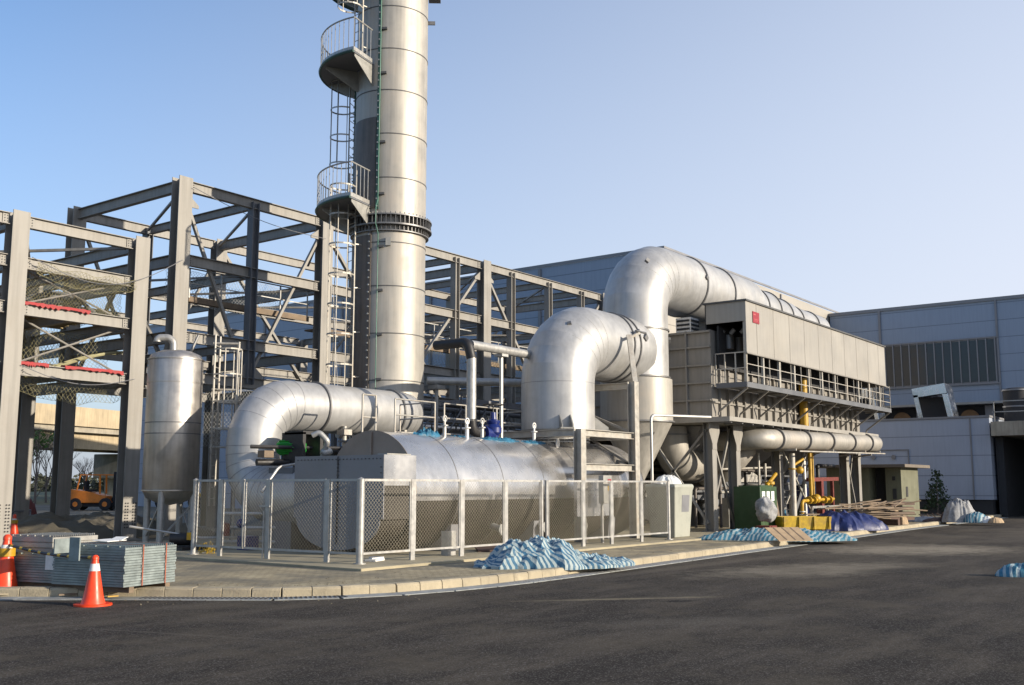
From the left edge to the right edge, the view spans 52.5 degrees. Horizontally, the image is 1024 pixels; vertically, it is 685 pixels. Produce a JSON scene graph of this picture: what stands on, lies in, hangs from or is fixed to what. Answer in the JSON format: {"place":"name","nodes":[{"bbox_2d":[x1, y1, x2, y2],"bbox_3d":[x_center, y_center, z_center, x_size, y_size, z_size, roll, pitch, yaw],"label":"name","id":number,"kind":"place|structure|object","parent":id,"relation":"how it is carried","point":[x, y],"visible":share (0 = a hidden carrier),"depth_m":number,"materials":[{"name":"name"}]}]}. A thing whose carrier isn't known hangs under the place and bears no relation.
{"place":"outdoors","nodes":[
{"label":"outdoors","id":0,"kind":"place"},
{"bbox_2d":[30,492,115,503],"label":"grass bank","id":1,"kind":"structure","parent":0,"point":[40,498],"depth_m":115.08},
{"bbox_2d":[33,441,52,502],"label":"bare tree","id":2,"kind":"object","parent":1,"relation":"on","point":[45,470],"visible":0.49,"depth_m":96.19,"materials":[{"name":"brown plant"}]},
{"bbox_2d":[73,457,97,480],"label":"bare tree","id":3,"kind":"object","parent":1,"relation":"on","point":[84,467],"visible":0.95,"depth_m":103.30,"materials":[{"name":"grey plant"}]},
{"bbox_2d":[0,504,941,571],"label":"yard ground","id":4,"kind":"structure","parent":0,"point":[41,508],"depth_m":47.83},
{"bbox_2d":[10,514,18,534],"bbox_3d":[-15.276,5.655,31.825,0.551,0.771,0.551,-6,-10,36],"label":"traffic cone","id":5,"kind":"object","parent":4,"relation":"on","point":[14,526],"visible":0.64,"depth_m":31.75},
{"bbox_2d":[29,499,36,514],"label":"red bag","id":6,"kind":"object","parent":4,"relation":"on","point":[32,507],"visible":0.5,"depth_m":46.25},
{"bbox_2d":[32,426,53,503],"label":"bare tree","id":7,"kind":"object","parent":4,"relation":"on","point":[36,446],"visible":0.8,"depth_m":91.48,"materials":[{"name":"brown plant"}]},
{"bbox_2d":[0,209,150,546],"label":"steel gantry","id":8,"kind":"object","parent":4,"relation":"on","point":[17,406],"visible":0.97,"depth_m":31.64,"materials":[{"name":"metal"}]},
{"bbox_2d":[21,361,48,367],"bbox_3d":[-13.699,0.631,29.641,0.280,0.190,0.850,-6,-10,36],"label":"red cloth","id":9,"kind":"object","parent":8,"relation":"on","point":[32,364],"visible":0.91,"depth_m":29.55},
{"bbox_2d":[21,328,62,391],"bbox_3d":[-17.005,0.006,31.872,0.289,2.658,8.076,-3,-8,22],"label":"safety net","id":10,"kind":"object","parent":8,"relation":"attached to","point":[42,352],"visible":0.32,"depth_m":34.72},
{"bbox_2d":[24,316,79,328],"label":"timber deck","id":11,"kind":"structure","parent":8,"relation":"on","point":[61,326],"depth_m":33.68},
{"bbox_2d":[25,291,96,325],"bbox_3d":[-14.405,-1.144,32.877,0.697,0.839,4.221,-3,-8,21],"label":"cable tray","id":12,"kind":"object","parent":11,"relation":"on","point":[65,300],"visible":0.43,"depth_m":33.09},
{"bbox_2d":[25,301,90,314],"bbox_3d":[-13.339,-1.008,30.352,0.280,0.190,2.050,-6,-10,36],"label":"red cloth","id":13,"kind":"object","parent":8,"relation":"on","point":[55,307],"visible":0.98,"depth_m":30.24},
{"bbox_2d":[21,329,107,368],"bbox_3d":[-15.054,0.026,31.215,0.289,1.831,7.760,-3,-8,22],"label":"safety net","id":14,"kind":"object","parent":8,"relation":"attached to","point":[64,349],"visible":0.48,"depth_m":32.91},
{"bbox_2d":[19,376,119,405],"bbox_3d":[-13.261,1.328,31.012,0.300,1.094,3.407,-6,-10,36],"label":"safety net","id":15,"kind":"object","parent":8,"relation":"hanging from","point":[71,390],"visible":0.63,"depth_m":31.04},
{"bbox_2d":[26,270,121,325],"bbox_3d":[-13.245,-1.269,31.138,0.302,1.536,3.357,-6,-10,36],"label":"safety net","id":16,"kind":"object","parent":8,"relation":"attached to","point":[75,296],"visible":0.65,"depth_m":31.27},
{"bbox_2d":[21,365,133,384],"bbox_3d":[-12.696,1.026,30.499,0.022,0.422,3.607,-6,-10,36],"label":"loose cable","id":17,"kind":"object","parent":8,"relation":"hanging from","point":[75,383],"visible":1,"depth_m":30.37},
{"bbox_2d":[37,263,135,293],"bbox_3d":[-12.669,-1.806,30.997,0.300,0.678,3.206,-6,-10,36],"label":"safety net","id":18,"kind":"object","parent":8,"relation":"attached to","point":[48,272],"visible":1,"depth_m":30.84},
{"bbox_2d":[61,365,123,374],"bbox_3d":[-12.576,0.833,31.129,0.280,0.169,1.900,-6,-10,36],"label":"red cloth","id":19,"kind":"object","parent":8,"relation":"on","point":[110,371],"visible":1,"depth_m":31.07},
{"bbox_2d":[32,257,181,284],"bbox_3d":[-12.176,-2.338,31.581,0.022,1.258,5.010,-6,-10,36],"label":"loose cable","id":20,"kind":"object","parent":8,"relation":"hanging from","point":[101,283],"visible":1,"depth_m":31.31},
{"bbox_2d":[70,472,116,510],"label":"forklift","id":21,"kind":"object","parent":4,"relation":"on","point":[86,497],"visible":0.88,"depth_m":68.64},
{"bbox_2d":[17,511,216,539],"bbox_3d":[-14.049,5.835,33.313,9.321,0.840,3.418,1,-8,-10],"label":"earth mound","id":22,"kind":"object","parent":4,"relation":"on","point":[100,524],"visible":0.58,"depth_m":32.40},
{"bbox_2d":[39,175,603,538],"bbox_3d":[-7.787,2.278,47.376,12.530,11.710,26.890,-6,-10,36],"label":"steel gantry","id":23,"kind":"object","parent":4,"relation":"on","point":[219,266],"visible":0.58,"depth_m":38.97,"materials":[{"name":"grey metal"}]},
{"bbox_2d":[200,388,249,445],"bbox_3d":[-10.829,2.659,37.312,0.303,2.144,5.207,-6,-10,36],"label":"safety net","id":24,"kind":"object","parent":23,"relation":"hanging from","point":[216,414],"visible":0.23,"depth_m":37.44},
{"bbox_2d":[164,268,289,319],"bbox_3d":[-10.158,-1.689,37.468,0.305,1.302,5.507,-6,-10,36],"label":"safety net","id":25,"kind":"object","parent":23,"relation":"hanging from","point":[234,295],"visible":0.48,"depth_m":37.61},
{"bbox_2d":[194,187,325,238],"bbox_3d":[-8.733,-4.489,36.523,0.022,0.650,5.903,-6,-10,36],"label":"loose cable","id":26,"kind":"object","parent":23,"relation":"hanging from","point":[254,217],"visible":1,"depth_m":36.17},
{"bbox_2d":[424,349,521,375],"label":"safety net","id":27,"kind":"object","parent":23,"relation":"attached to","point":[463,363],"visible":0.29,"depth_m":44.75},
{"bbox_2d":[330,405,520,455],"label":"pipe rack","id":28,"kind":"object","parent":4,"relation":"on","point":[334,437],"visible":0.03,"depth_m":41.36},
{"bbox_2d":[149,517,729,570],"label":"concrete slab","id":29,"kind":"structure","parent":4,"relation":"on","point":[343,561],"depth_m":23.75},
{"bbox_2d":[141,334,203,542],"bbox_3d":[-9.345,2.635,28.567,1.520,5.845,1.520,-6,-10,36],"label":"storage tank","id":30,"kind":"object","parent":29,"relation":"on","point":[172,439],"visible":0.91,"depth_m":28.05,"materials":[{"name":"metal"}]},
{"bbox_2d":[129,525,236,550],"bbox_3d":[-8.210,4.902,26.017,2.498,0.656,0.999,6,-10,-36],"label":"concrete plinth","id":31,"kind":"object","parent":29,"relation":"on","point":[181,539],"visible":0.63,"depth_m":25.91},
{"bbox_2d":[198,543,214,553],"bbox_3d":[-7.191,4.877,24.444,0.416,0.402,0.408,-6,-10,36],"label":"dry weed","id":32,"kind":"object","parent":29,"relation":"on","point":[206,550],"visible":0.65,"depth_m":24.43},
{"bbox_2d":[208,334,242,543],"bbox_3d":[-8.007,2.704,28.831,0.782,5.780,1.333,3,-8,-22],"label":"caged ladder","id":33,"kind":"object","parent":29,"relation":"on","point":[235,401],"visible":0.86,"depth_m":28.70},
{"bbox_2d":[223,506,274,549],"bbox_3d":[-6.532,4.660,25.999,1.909,1.130,0.517,-2,-8,12],"label":"pipe skid","id":34,"kind":"object","parent":29,"relation":"on","point":[250,544],"visible":0.43,"depth_m":26.03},
{"bbox_2d":[250,430,342,549],"bbox_3d":[-5.372,3.768,26.577,2.467,2.965,1.532,0,-8,-2],"label":"motor valve","id":35,"kind":"object","parent":29,"relation":"on","point":[290,446],"visible":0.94,"depth_m":26.23,"materials":[{"name":"green metal"}]},
{"bbox_2d":[365,556,384,561],"bbox_3d":[-2.917,4.591,22.020,0.304,0.080,0.487,-3,-8,21],"label":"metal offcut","id":36,"kind":"object","parent":29,"relation":"on","point":[376,558],"visible":1,"depth_m":21.97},
{"bbox_2d":[315,0,440,438],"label":"chimney stack","id":37,"kind":"object","parent":29,"relation":"on","point":[378,74],"visible":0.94,"depth_m":33.03,"materials":[{"name":"silver metal"}]},
{"bbox_2d":[225,380,423,524],"bbox_3d":[-3.961,3.335,29.083,4.637,4.498,7.576,-6,-10,36],"label":"exhaust duct","id":38,"kind":"object","parent":37,"relation":"attached to","point":[269,413],"visible":0.72,"depth_m":27.73,"materials":[{"name":"metal"}]},
{"bbox_2d":[187,477,672,564],"bbox_3d":[-0.238,4.252,25.506,14.052,1.805,4.998,4,-9,-29],"label":"chain link fence","id":39,"kind":"object","parent":29,"relation":"on","point":[359,553],"visible":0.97,"depth_m":23.60,"materials":[{"name":"metal"}]},
{"bbox_2d":[574,482,608,516],"bbox_3d":[2.297,4.404,29.372,0.100,1.000,1.800,-6,-10,36],"label":"back board","id":40,"kind":"object","parent":39,"relation":"attached to","point":[590,497],"visible":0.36,"depth_m":29.15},
{"bbox_2d":[441,531,455,555],"bbox_3d":[-1.460,4.609,23.851,0.200,0.555,0.280,-6,-10,36],"label":"short post","id":41,"kind":"object","parent":29,"relation":"on","point":[447,552],"visible":0.82,"depth_m":23.76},
{"bbox_2d":[261,415,644,551],"bbox_3d":[-0.671,3.904,29.042,3.289,3.480,13.377,-6,-10,36],"label":"pressure vessel","id":42,"kind":"object","parent":29,"relation":"on","point":[372,454],"visible":0.69,"depth_m":25.56,"materials":[{"name":"silver steel"}]},
{"bbox_2d":[413,427,439,436],"bbox_3d":[-2.201,2.292,26.544,0.385,0.285,1.006,-6,-10,36],"label":"plastic sheet","id":43,"kind":"object","parent":42,"relation":"on","point":[426,432],"visible":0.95,"depth_m":26.44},
{"bbox_2d":[338,393,526,445],"bbox_3d":[-1.987,3.686,29.798,1.450,4.009,6.900,-6,-10,36],"label":"handrail","id":44,"kind":"object","parent":42,"relation":"on","point":[400,415],"visible":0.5,"depth_m":28.67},
{"bbox_2d":[478,403,503,437],"bbox_3d":[-0.601,2.311,29.793,0.600,1.100,0.790,-6,-10,36],"label":"gate valve","id":45,"kind":"object","parent":42,"relation":"on","point":[493,428],"visible":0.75,"depth_m":29.68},
{"bbox_2d":[433,338,530,437],"bbox_3d":[-0.263,1.635,31.320,1.439,3.016,4.870,-6,-10,36],"label":"insulated pipe","id":46,"kind":"object","parent":45,"relation":"attached to","point":[472,346],"visible":0.87,"depth_m":29.54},
{"bbox_2d":[480,436,519,441],"bbox_3d":[-0.356,2.692,28.794,0.442,0.153,2.047,-6,-10,36],"label":"plastic sheet","id":47,"kind":"object","parent":42,"relation":"on","point":[498,439],"visible":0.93,"depth_m":28.56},
{"bbox_2d":[521,307,656,447],"bbox_3d":[2.355,1.256,33.172,2.443,4.873,5.578,-6,-10,36],"label":"exhaust duct","id":48,"kind":"object","parent":42,"relation":"on","point":[576,353],"visible":0.84,"depth_m":31.44,"materials":[{"name":"metal"}]},
{"bbox_2d":[423,392,520,436],"bbox_3d":[-1.550,4.470,38.879,1.512,4.935,8.800,-6,-10,36],"label":"scaffold","id":49,"kind":"object","parent":29,"relation":"on","point":[479,402],"visible":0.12,"depth_m":38.69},
{"bbox_2d":[426,377,520,430],"bbox_3d":[-0.601,3.709,33.913,4.475,5.077,0.562,2,-8,-15],"label":"cross pipe","id":50,"kind":"object","parent":29,"relation":"on","point":[436,384],"visible":0.62,"depth_m":33.79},
{"bbox_2d":[474,545,496,551],"bbox_3d":[-0.381,5.084,25.487,1.172,0.150,0.837,2,-8,-17],"label":"rusty board","id":51,"kind":"object","parent":29,"relation":"on","point":[485,549],"visible":0.33,"depth_m":25.27,"materials":[{"name":"brown metal"}]},
{"bbox_2d":[503,332,640,541],"bbox_3d":[1.817,2.751,32.405,3.760,6.573,4.548,-6,-10,36],"label":"support frame","id":52,"kind":"object","parent":29,"relation":"on","point":[631,467],"visible":0.58,"depth_m":31.74,"materials":[{"name":"metal"}]},
{"bbox_2d":[598,475,611,542],"bbox_3d":[2.594,4.668,29.086,0.250,1.869,0.440,-6,-10,36],"label":"control box","id":53,"kind":"object","parent":29,"relation":"on","point":[605,477],"visible":0.67,"depth_m":29.02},
{"bbox_2d":[643,459,663,524],"bbox_3d":[4.944,5.789,40.386,1.840,2.735,3.540,-6,-10,36],"label":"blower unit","id":54,"kind":"object","parent":29,"relation":"on","point":[657,472],"visible":0.02,"depth_m":39.70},
{"bbox_2d":[645,484,693,537],"bbox_3d":[4.940,5.254,32.483,1.076,1.635,1.267,-6,-10,36],"label":"electrical cabinet","id":55,"kind":"object","parent":29,"relation":"on","point":[680,506],"visible":0.96,"depth_m":32.10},
{"bbox_2d":[654,475,681,483],"bbox_3d":[4.886,4.288,32.521,0.857,0.290,1.041,-6,-10,36],"label":"crumpled cover","id":56,"kind":"object","parent":55,"relation":"on","point":[673,479],"visible":0.95,"depth_m":32.24,"materials":[{"name":"plastic"}]},
{"bbox_2d":[650,414,710,483],"bbox_3d":[5.427,3.554,33.175,2.636,2.522,0.085,5,-9,-34],"label":"bent pipe","id":57,"kind":"object","parent":55,"relation":"attached to","point":[651,431],"visible":1,"depth_m":32.57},
{"bbox_2d":[683,482,796,525],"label":"ash conveyor","id":58,"kind":"object","parent":29,"relation":"on","point":[700,495],"visible":0.16,"depth_m":41.19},
{"bbox_2d":[595,298,890,531],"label":"filter house","id":59,"kind":"structure","parent":29,"relation":"on","point":[737,367],"depth_m":38.40,"materials":[{"name":"metal"}]},
{"bbox_2d":[657,426,755,485],"bbox_3d":[6.734,4.441,40.004,4.857,2.170,3.754,5,-9,-30],"label":"inlet duct","id":60,"kind":"object","parent":59,"relation":"attached to","point":[674,448],"visible":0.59,"depth_m":38.05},
{"bbox_2d":[600,246,829,483],"bbox_3d":[9.049,1.507,42.251,2.600,8.658,18.500,-6,-10,36],"label":"exhaust duct","id":61,"kind":"object","parent":59,"relation":"attached to","point":[651,288],"visible":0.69,"depth_m":35.55,"materials":[{"name":"metal"}]},
{"bbox_2d":[702,428,884,457],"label":"collector pipe","id":62,"kind":"object","parent":59,"relation":"attached to","point":[775,439],"visible":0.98,"depth_m":40.68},
{"bbox_2d":[720,453,770,492],"bbox_3d":[8.982,5.574,39.322,3.258,2.800,0.287,7,-11,-42],"label":"pipe rail","id":63,"kind":"object","parent":29,"relation":"on","point":[759,467],"visible":0.42,"depth_m":39.73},
{"bbox_2d":[734,485,776,528],"bbox_3d":[8.657,5.871,36.808,1.018,1.595,1.450,-6,-10,36],"label":"electric cabinet","id":64,"kind":"object","parent":29,"relation":"on","point":[746,497],"visible":0.68,"depth_m":36.31,"materials":[{"name":"metal"}]},
{"bbox_2d":[694,452,835,527],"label":"pump skid","id":65,"kind":"object","parent":29,"relation":"on","point":[723,508],"visible":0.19,"depth_m":42.25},
{"bbox_2d":[755,496,777,527],"bbox_3d":[8.655,5.862,35.372,0.723,1.219,0.928,-6,-10,36],"label":"wrapped machine","id":66,"kind":"object","parent":29,"relation":"on","point":[766,509],"visible":0.98,"depth_m":35.17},
{"bbox_2d":[765,472,776,485],"bbox_3d":[9.961,6.021,39.742,0.390,2.098,0.963,-6,-10,36],"label":"gas valve","id":67,"kind":"object","parent":29,"relation":"on","point":[770,481],"visible":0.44,"depth_m":39.69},
{"bbox_2d":[788,453,803,515],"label":"white pipe","id":68,"kind":"object","parent":29,"relation":"on","point":[792,478],"visible":0.97,"depth_m":40.55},
{"bbox_2d":[784,454,813,510],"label":"steel stair","id":69,"kind":"object","parent":29,"relation":"on","point":[799,496],"visible":0.27,"depth_m":46.34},
{"bbox_2d":[775,516,831,530],"bbox_3d":[10.258,6.431,36.860,1.900,0.500,1.040,2,-8,-11],"label":"yellow container","id":70,"kind":"object","parent":29,"relation":"on","point":[821,523],"visible":0.7,"depth_m":36.44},
{"bbox_2d":[799,378,841,515],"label":"gas pipe","id":71,"kind":"object","parent":29,"relation":"on","point":[812,498],"visible":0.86,"depth_m":42.33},
{"bbox_2d":[806,477,838,515],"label":"red stand","id":72,"kind":"object","parent":29,"relation":"on","point":[820,485],"visible":0.57,"depth_m":44.86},
{"bbox_2d":[815,464,929,516],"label":"control kiosk","id":73,"kind":"object","parent":4,"relation":"on","point":[889,482],"visible":0.66,"depth_m":51.52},
{"bbox_2d":[921,468,950,513],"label":"conifer shrub","id":74,"kind":"object","parent":4,"relation":"on","point":[932,495],"visible":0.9,"depth_m":58.79,"materials":[{"name":"green plant"}]},
{"bbox_2d":[0,515,1023,684],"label":"road","id":75,"kind":"structure","parent":0,"point":[941,605],"depth_m":12.74,"materials":[{"name":"asphalt"}]},
{"bbox_2d":[73,555,111,606],"bbox_3d":[-6.183,3.515,15.354,0.522,0.730,0.522,-6,-10,36],"label":"traffic cone","id":76,"kind":"object","parent":75,"relation":"on","point":[93,595],"visible":1,"depth_m":15.25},
{"bbox_2d":[0,517,1007,600],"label":"gutter","id":77,"kind":"object","parent":75,"relation":"on","point":[511,583],"visible":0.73,"depth_m":17.50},
{"bbox_2d":[139,595,347,598],"bbox_3d":[-4.180,3.981,16.201,3.209,0.006,0.462,1,-8,-4],"label":"drain grate","id":78,"kind":"object","parent":77,"relation":"on","point":[235,597],"visible":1,"depth_m":16.17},
{"bbox_2d":[513,552,742,582],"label":"gutter covers","id":79,"kind":"object","parent":77,"relation":"on","point":[546,578],"visible":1,"depth_m":21.91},
{"bbox_2d":[829,294,1023,418],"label":"factory hall","id":80,"kind":"structure","parent":75,"relation":"on","point":[971,352],"depth_m":70.59,"materials":[{"name":"grey metal"}]},
{"bbox_2d":[884,336,999,389],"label":"window","id":81,"kind":"structure","parent":80,"relation":"in","point":[964,361],"depth_m":70.79,"materials":[{"name":"grey glass"}]},
{"bbox_2d":[942,498,974,522],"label":"rubbish heap","id":82,"kind":"object","parent":75,"relation":"on","point":[957,510],"visible":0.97,"depth_m":46.44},
{"bbox_2d":[963,511,984,522],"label":"rubbish heap","id":83,"kind":"object","parent":75,"relation":"on","point":[975,517],"visible":0.98,"depth_m":46.04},
{"bbox_2d":[988,517,1003,522],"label":"rubbish heap","id":84,"kind":"object","parent":75,"relation":"on","point":[995,520],"visible":1,"depth_m":45.66,"materials":[{"name":"cardboard"}]},
{"bbox_2d":[990,400,1023,516],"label":"loading bay","id":85,"kind":"object","parent":75,"relation":"on","point":[1009,440],"visible":0.97,"depth_m":59.58,"materials":[{"name":"metal"}]},
{"bbox_2d":[1001,387,1023,420],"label":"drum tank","id":86,"kind":"object","parent":85,"relation":"on","point":[1014,393],"visible":0.96,"depth_m":59.92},
{"bbox_2d":[995,563,1023,576],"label":"striped tarp","id":87,"kind":"object","parent":75,"relation":"on","point":[1013,570],"visible":1,"depth_m":20.09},
{"bbox_2d":[0,0,1023,483],"label":"sky","id":88,"kind":"structure","parent":0,"point":[837,155],"materials":[{"name":"blue"}]},
{"bbox_2d":[170,514,999,586],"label":"pavement","id":89,"kind":"structure","parent":0,"point":[196,573],"depth_m":19.67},
{"bbox_2d":[0,534,17,586],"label":"traffic cone","id":90,"kind":"object","parent":89,"relation":"on","point":[8,577],"visible":0.81,"depth_m":16.75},
{"bbox_2d":[8,544,91,558],"bbox_3d":[-7.202,3.245,16.145,2.527,0.162,0.044,-6,-10,36],"label":"barrier rope","id":91,"kind":"object","parent":90,"relation":"attached to","point":[46,553],"visible":0.86,"depth_m":16.18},
{"bbox_2d":[15,552,57,586],"bbox_3d":[-7.252,3.736,17.116,1.519,0.554,1.026,-4,-9,24],"label":"grating bundle","id":92,"kind":"object","parent":89,"relation":"on","point":[34,569],"visible":0.27,"depth_m":16.81,"materials":[{"name":"grey metal"}]},
{"bbox_2d":[11,532,97,556],"bbox_3d":[-7.693,3.403,17.411,1.005,0.384,0.954,-4,-9,24],"label":"grating bundle","id":93,"kind":"object","parent":92,"relation":"on","point":[43,542],"visible":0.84,"depth_m":17.05,"materials":[{"name":"grey metal"}]},
{"bbox_2d":[52,541,176,592],"bbox_3d":[-6.401,3.599,16.734,1.532,0.722,1.143,-4,-9,24],"label":"grating bundle","id":94,"kind":"object","parent":89,"relation":"on","point":[126,566],"visible":0.85,"depth_m":16.30,"materials":[{"name":"grey metal"}]},
{"bbox_2d":[53,538,69,553],"bbox_3d":[-6.977,3.175,16.216,0.024,0.220,0.440,-4,-9,24],"label":"perforated bracket","id":95,"kind":"object","parent":94,"relation":"on","point":[61,545],"visible":0.64,"depth_m":16.13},
{"bbox_2d":[69,537,80,560],"bbox_3d":[-6.479,3.059,15.377,0.200,0.340,0.024,-4,-9,24],"label":"perforated bracket","id":96,"kind":"object","parent":94,"relation":"on","point":[74,548],"visible":1,"depth_m":15.36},
{"bbox_2d":[92,537,127,541],"bbox_3d":[-6.636,3.260,17.196,0.313,0.061,0.566,-2,-8,14],"label":"paper sheet","id":97,"kind":"object","parent":94,"relation":"on","point":[114,539],"visible":1,"depth_m":17.22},
{"bbox_2d":[473,535,634,569],"bbox_3d":[0.888,4.294,21.414,3.406,0.643,1.953,1,-8,-4],"label":"striped tarp","id":98,"kind":"object","parent":89,"relation":"on","point":[537,552],"visible":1,"depth_m":20.75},
{"bbox_2d":[700,527,856,541],"bbox_3d":[8.068,5.848,31.775,4.838,0.394,2.236,-2,-8,12],"label":"striped tarp","id":99,"kind":"object","parent":89,"relation":"on","point":[755,534],"visible":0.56,"depth_m":31.24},
{"bbox_2d":[765,527,812,540],"bbox_3d":[8.003,5.541,30.004,1.147,0.364,0.718,2,-8,-14],"label":"cardboard panel","id":100,"kind":"object","parent":99,"relation":"on","point":[788,533],"visible":1,"depth_m":29.98,"materials":[{"name":"beige cardboard"}]},
{"bbox_2d":[807,509,888,530],"bbox_3d":[12.229,6.538,38.282,3.395,0.766,1.785,3,-8,-21],"label":"blue tarp","id":101,"kind":"object","parent":89,"relation":"on","point":[843,520],"visible":0.84,"depth_m":37.77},
{"bbox_2d":[803,498,927,524],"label":"plank pile","id":102,"kind":"object","parent":89,"relation":"on","point":[874,506],"visible":0.69,"depth_m":42.44,"materials":[{"name":"brown wood"}]},
{"bbox_2d":[869,502,914,519],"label":"dark crates","id":103,"kind":"object","parent":89,"relation":"on","point":[910,518],"visible":0.23,"depth_m":45.78,"materials":[{"name":"brown wood"}]},
{"bbox_2d":[908,516,932,521],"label":"rubbish heap","id":104,"kind":"object","parent":89,"relation":"on","point":[920,519],"visible":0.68,"depth_m":47.30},
{"bbox_2d":[589,440,612,445],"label":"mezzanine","id":105,"kind":"object","parent":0,"point":[606,442],"depth_m":42.69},
{"bbox_2d":[643,498,648,519],"bbox_3d":[5.433,6.094,36.997,1.524,1.205,0.839,4,-9,-29],"label":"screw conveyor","id":106,"kind":"object","parent":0,"point":[646,510],"visible":0.17,"depth_m":36.83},
{"label":"ground","id":107,"kind":"structure","parent":0,"visible":0},
{"bbox_2d":[30,472,104,491],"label":"hedge","id":108,"kind":"object","parent":107,"relation":"on","point":[94,482],"visible":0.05,"depth_m":155.38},
{"bbox_2d":[33,403,119,495],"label":"viaduct","id":109,"kind":"object","parent":107,"relation":"on","point":[97,430],"visible":0.08,"depth_m":111.69,"materials":[{"name":"concrete"}]},
{"bbox_2d":[111,548,801,604],"bbox_3d":[1.918,5.136,24.914,6.105,0.148,24.870,-6,-10,36],"label":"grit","id":110,"kind":"object","parent":107,"relation":"on","point":[365,597],"visible":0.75,"depth_m":17.39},
{"bbox_2d":[138,246,839,508],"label":"industrial hall","id":111,"kind":"structure","parent":107,"relation":"on","point":[592,274],"depth_m":65.70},
{"bbox_2d":[0,515,1001,596],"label":"kerb","id":112,"kind":"structure","parent":107,"relation":"on","point":[184,591],"depth_m":16.91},
{"bbox_2d":[787,415,1003,514],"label":"annex","id":113,"kind":"object","parent":107,"relation":"on","point":[959,452],"visible":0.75,"depth_m":60.69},
{"bbox_2d":[859,388,885,419],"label":"air duct","id":114,"kind":"object","parent":113,"relation":"on","point":[863,415],"visible":0.14,"depth_m":65.98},
{"bbox_2d":[912,383,958,417],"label":"air duct","id":115,"kind":"object","parent":113,"relation":"on","point":[929,401],"visible":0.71,"depth_m":63.78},
{"bbox_3d":[-14.439,0.869,31.853,2.270,0.040,3.721,-6,-10,36],"label":"timber deck","id":116,"kind":"object","parent":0,"visible":0},
{"bbox_2d":[24,351,122,378],"bbox_3d":[-13.338,0.676,31.789,0.500,1.124,3.040,-6,-10,36],"label":"cable tray","id":117,"kind":"object","parent":116,"relation":"on","point":[71,361],"visible":0.68,"depth_m":31.82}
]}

